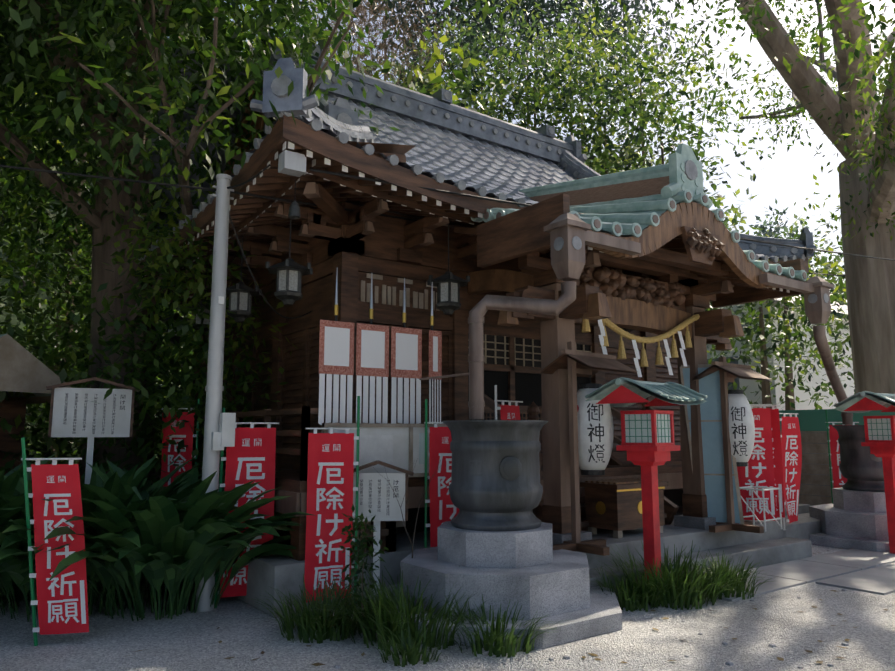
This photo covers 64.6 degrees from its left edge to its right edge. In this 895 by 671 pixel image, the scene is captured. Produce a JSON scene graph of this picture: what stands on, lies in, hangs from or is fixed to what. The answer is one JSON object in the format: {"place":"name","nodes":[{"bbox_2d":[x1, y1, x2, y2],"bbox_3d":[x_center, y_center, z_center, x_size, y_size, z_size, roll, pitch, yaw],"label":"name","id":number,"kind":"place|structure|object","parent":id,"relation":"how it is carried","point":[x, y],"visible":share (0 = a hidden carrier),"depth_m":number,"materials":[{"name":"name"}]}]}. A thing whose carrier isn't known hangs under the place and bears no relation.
{"place":"outdoors","nodes":[
{"label":"outdoors","id":0,"kind":"place"},
{"bbox_2d":[151,182,682,560],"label":"shrine building","id":1,"kind":"structure","parent":0,"point":[358,246],"depth_m":8.30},
{"bbox_2d":[138,31,815,297],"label":"tiled roof","id":2,"kind":"structure","parent":1,"relation":"on","point":[440,140],"depth_m":10.22,"materials":[{"name":"grey tile"}]},
{"bbox_2d":[142,141,485,285],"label":"roof eaves","id":3,"kind":"object","parent":2,"relation":"attached to","point":[245,211],"visible":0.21,"depth_m":7.16,"materials":[{"name":"brown wood"}]},
{"bbox_2d":[318,268,441,424],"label":"wall panels","id":4,"kind":"object","parent":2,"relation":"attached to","point":[336,348],"visible":0.81,"depth_m":6.83,"materials":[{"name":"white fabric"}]},
{"bbox_2d":[155,219,632,349],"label":"hanging lanterns","id":5,"kind":"object","parent":2,"relation":"hanging from","point":[289,272],"visible":0.46,"depth_m":7.41,"materials":[{"name":"black metal"}]},
{"bbox_2d":[0,163,847,462],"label":"hillside terrain","id":6,"kind":"structure","parent":0,"point":[4,281],"depth_m":28.26,"materials":[{"name":"green plant"}]},
{"bbox_2d":[0,545,894,670],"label":"gravel ground","id":7,"kind":"structure","parent":0,"point":[187,640],"depth_m":5.17,"materials":[{"name":"grey gravel"}]},
{"bbox_2d":[0,334,71,475],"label":"side shrine","id":8,"kind":"object","parent":7,"relation":"on","point":[22,369],"visible":0.47,"depth_m":7.72,"materials":[{"name":"dark wood"},{"name":"grey-brown roofing"},{"name":"pale wood"}]},
{"bbox_2d":[21,437,88,645],"bbox_3d":[-2.898,1.504,5.229,0.561,1.491,0.062,2,-8,-13],"label":"banner","id":9,"kind":"object","parent":7,"relation":"on","point":[61,601],"visible":0.98,"depth_m":5.23,"materials":[{"name":"red fabric"}]},
{"bbox_2d":[46,377,139,483],"bbox_3d":[-3.658,1.471,7.212,0.867,2.092,0.102,4,-9,-25],"label":"signboard","id":10,"kind":"object","parent":7,"relation":"on","point":[75,412],"visible":0.96,"depth_m":7.27,"materials":[{"name":"white paint"}]},
{"bbox_2d":[0,5,296,485],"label":"tree","id":11,"kind":"object","parent":7,"relation":"on","point":[60,356],"visible":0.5,"depth_m":8.58,"materials":[{"name":"green plant"}]},
{"bbox_2d":[161,399,199,486],"bbox_3d":[-3.001,1.656,7.854,0.500,1.900,0.060,-2,-8,15],"label":"banner","id":12,"kind":"object","parent":7,"relation":"on","point":[186,434],"visible":0.33,"depth_m":7.91,"materials":[{"name":"red fabric"}]},
{"bbox_2d":[214,408,278,607],"bbox_3d":[-1.819,1.538,6.440,0.520,1.750,0.095,3,-8,-20],"label":"banner","id":13,"kind":"object","parent":7,"relation":"on","point":[250,456],"visible":0.62,"depth_m":6.45,"materials":[{"name":"red fabric"}]},
{"bbox_2d":[0,0,625,484],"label":"tree","id":14,"kind":"object","parent":7,"relation":"on","point":[20,52],"depth_m":8.80,"materials":[{"name":"green plant"}]},
{"bbox_2d":[304,396,359,602],"bbox_3d":[-1.012,1.455,6.200,0.478,1.850,0.104,2,-8,-16],"label":"banner","id":15,"kind":"object","parent":7,"relation":"on","point":[330,487],"visible":0.88,"depth_m":6.22,"materials":[{"name":"red fabric"}]},
{"bbox_2d":[353,460,413,594],"bbox_3d":[-0.631,1.765,6.341,0.650,1.274,0.102,1,-8,-7],"label":"signboard","id":16,"kind":"object","parent":7,"relation":"on","point":[378,498],"visible":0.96,"depth_m":6.37,"materials":[{"name":"white paint"}]},
{"bbox_2d":[339,458,441,628],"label":"plants","id":17,"kind":"object","parent":7,"relation":"on","point":[361,555],"visible":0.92,"depth_m":5.53,"materials":[{"name":"green plant"}]},
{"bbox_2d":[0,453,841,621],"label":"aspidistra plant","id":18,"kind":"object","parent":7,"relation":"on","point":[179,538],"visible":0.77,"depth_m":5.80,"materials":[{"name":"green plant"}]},
{"bbox_2d":[0,0,854,409],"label":"forest trees","id":19,"kind":"object","parent":7,"relation":"on","point":[610,38],"visible":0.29,"depth_m":36.09,"materials":[{"name":"green plant"}]},
{"bbox_2d":[424,399,458,547],"bbox_3d":[0.012,1.545,6.860,0.478,1.850,0.140,2,-8,-15],"label":"banner","id":20,"kind":"object","parent":7,"relation":"on","point":[443,508],"visible":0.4,"depth_m":6.90,"materials":[{"name":"red fabric"}]},
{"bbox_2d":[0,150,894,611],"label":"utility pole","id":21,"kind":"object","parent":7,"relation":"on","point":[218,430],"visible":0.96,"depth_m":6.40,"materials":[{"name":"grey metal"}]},
{"bbox_2d":[371,420,621,648],"bbox_3d":[0.424,1.569,6.213,2.040,1.628,2.040,6,-10,-36],"label":"basin","id":22,"kind":"object","parent":7,"relation":"on","point":[495,539],"visible":0.98,"depth_m":5.78,"materials":[{"name":"stone"}]},
{"bbox_2d":[494,385,522,419],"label":"banner","id":23,"kind":"object","parent":7,"relation":"on","point":[509,411],"visible":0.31,"depth_m":7.50,"materials":[{"name":"red fabric"}]},
{"bbox_2d":[129,548,887,668],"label":"ground litter","id":24,"kind":"object","parent":7,"relation":"on","point":[567,657],"visible":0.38,"depth_m":4.92,"materials":[{"name":"plant"}]},
{"bbox_2d":[243,540,778,666],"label":"grass tufts","id":25,"kind":"object","parent":7,"relation":"on","point":[670,585],"depth_m":5.40,"materials":[{"name":"green plant"}]},
{"bbox_2d":[218,503,821,617],"bbox_3d":[0.222,2.834,11.004,8.750,0.420,8.700,6,-10,-36],"label":"platform stone","id":26,"kind":"object","parent":7,"relation":"on","point":[774,543],"visible":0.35,"depth_m":7.54,"materials":[{"name":"stone"}]},
{"bbox_2d":[283,521,395,551],"bbox_3d":[-1.027,1.515,6.778,0.810,1.048,0.730,6,-10,-36],"label":"shrine fence","id":27,"kind":"object","parent":26,"relation":"on","point":[389,531],"visible":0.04,"depth_m":6.64,"materials":[{"name":"grey wood"}]},
{"bbox_2d":[322,423,447,476],"bbox_3d":[-0.378,1.448,6.817,1.845,1.190,0.095,6,-10,-36],"label":"notice board","id":28,"kind":"object","parent":26,"relation":"on","point":[402,446],"visible":0.23,"depth_m":6.72,"materials":[{"name":"white wood"}]},
{"bbox_2d":[484,394,678,530],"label":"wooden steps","id":29,"kind":"structure","parent":26,"relation":"on","point":[670,507],"depth_m":8.43,"materials":[{"name":"brown wood"}]},
{"bbox_2d":[541,341,637,555],"bbox_3d":[1.377,1.070,7.002,1.131,2.000,0.768,6,-10,-36],"label":"lantern stand","id":30,"kind":"object","parent":26,"relation":"on","point":[591,432],"visible":0.94,"depth_m":6.93,"materials":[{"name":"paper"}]},
{"bbox_2d":[579,478,667,538],"bbox_3d":[1.982,1.912,7.917,0.860,0.580,0.540,6,-10,-36],"label":"offering box","id":31,"kind":"object","parent":26,"relation":"on","point":[615,505],"visible":0.83,"depth_m":7.67,"materials":[{"name":"brown wood"}]},
{"bbox_2d":[679,364,781,531],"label":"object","id":32,"kind":"object","parent":26,"relation":"on","point":[712,442],"visible":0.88,"depth_m":8.39,"materials":[{"name":"blue wood"}]},
{"bbox_2d":[692,357,772,532],"bbox_3d":[3.392,1.260,8.391,1.040,2.000,0.750,6,-10,-36],"label":"lantern stand","id":33,"kind":"object","parent":26,"relation":"on","point":[738,429],"visible":0.79,"depth_m":8.29,"materials":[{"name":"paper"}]},
{"bbox_2d":[737,404,776,520],"bbox_3d":[3.753,1.529,8.694,0.500,1.550,0.085,-3,-8,22],"label":"banner","id":34,"kind":"object","parent":26,"relation":"on","point":[758,470],"visible":0.65,"depth_m":8.66,"materials":[{"name":"red fabric"}]},
{"bbox_2d":[753,405,784,517],"bbox_3d":[4.043,1.584,9.096,0.500,1.550,0.126,-5,-9,32],"label":"banner","id":35,"kind":"object","parent":26,"relation":"on","point":[777,449],"visible":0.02,"depth_m":9.05,"materials":[{"name":"red fabric"}]},
{"bbox_2d":[776,403,801,529],"bbox_3d":[4.443,1.689,9.198,0.480,1.600,0.122,6,-10,-36],"label":"banner","id":36,"kind":"object","parent":26,"relation":"on","point":[791,446],"visible":0.94,"depth_m":9.21,"materials":[{"name":"red fabric"}]},
{"bbox_2d":[385,0,894,407],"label":"tree","id":37,"kind":"object","parent":7,"relation":"on","point":[870,288],"depth_m":14.78,"materials":[{"name":"green plant"}]},
{"bbox_2d":[585,377,706,579],"bbox_3d":[1.969,1.450,6.899,1.000,2.048,0.831,7,-11,-43],"label":"red lantern","id":38,"kind":"object","parent":7,"relation":"on","point":[648,445],"visible":1,"depth_m":6.83,"materials":[{"name":"paint"}]},
{"bbox_2d":[707,295,854,409],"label":"neighbour house","id":39,"kind":"structure","parent":7,"relation":"on","point":[777,391],"depth_m":28.84,"materials":[{"name":"white paint"}]},
{"bbox_2d":[711,549,894,601],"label":"paving stones","id":40,"kind":"object","parent":7,"relation":"on","point":[852,565],"visible":0.79,"depth_m":7.63,"materials":[{"name":"grey stone"}]},
{"bbox_2d":[779,409,894,505],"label":"boundary wall","id":41,"kind":"structure","parent":7,"relation":"on","point":[815,486],"depth_m":13.06,"materials":[{"name":"green painted metal"},{"name":"concrete"}]},
{"bbox_2d":[825,410,858,502],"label":"banner","id":42,"kind":"object","parent":7,"relation":"on","point":[839,480],"visible":0.21,"depth_m":11.62,"materials":[{"name":"red fabric"}]},
{"bbox_2d":[809,425,889,551],"bbox_3d":[6.056,2.098,10.078,2.040,1.628,2.040,6,-10,-36],"label":"basin","id":43,"kind":"object","parent":7,"relation":"on","point":[853,515],"visible":0.75,"depth_m":9.75,"materials":[{"name":"stone"}]},
{"bbox_2d":[834,391,894,553],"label":"red lantern","id":44,"kind":"object","parent":7,"relation":"on","point":[880,436],"visible":1,"depth_m":9.02,"materials":[{"name":"paint"}]},
{"bbox_2d":[166,0,894,293],"label":"sky","id":45,"kind":"structure","parent":0,"point":[787,177],"materials":[{"name":"white"}]},
{"bbox_2d":[419,143,852,544],"bbox_3d":[2.517,0.073,8.989,6.868,4.514,3.256,6,-10,-36],"label":"shrine porch","id":46,"kind":"object","parent":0,"point":[666,225],"visible":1,"depth_m":7.60,"materials":[{"name":"brown wood"}]},
{"bbox_2d":[581,314,699,376],"bbox_3d":[2.186,0.052,7.922,2.220,0.843,0.100,6,-10,-36],"label":"shimenawa rope","id":47,"kind":"object","parent":46,"relation":"attached to","point":[634,339],"visible":0.88,"depth_m":7.90,"materials":[{"name":"yellow fabric"}]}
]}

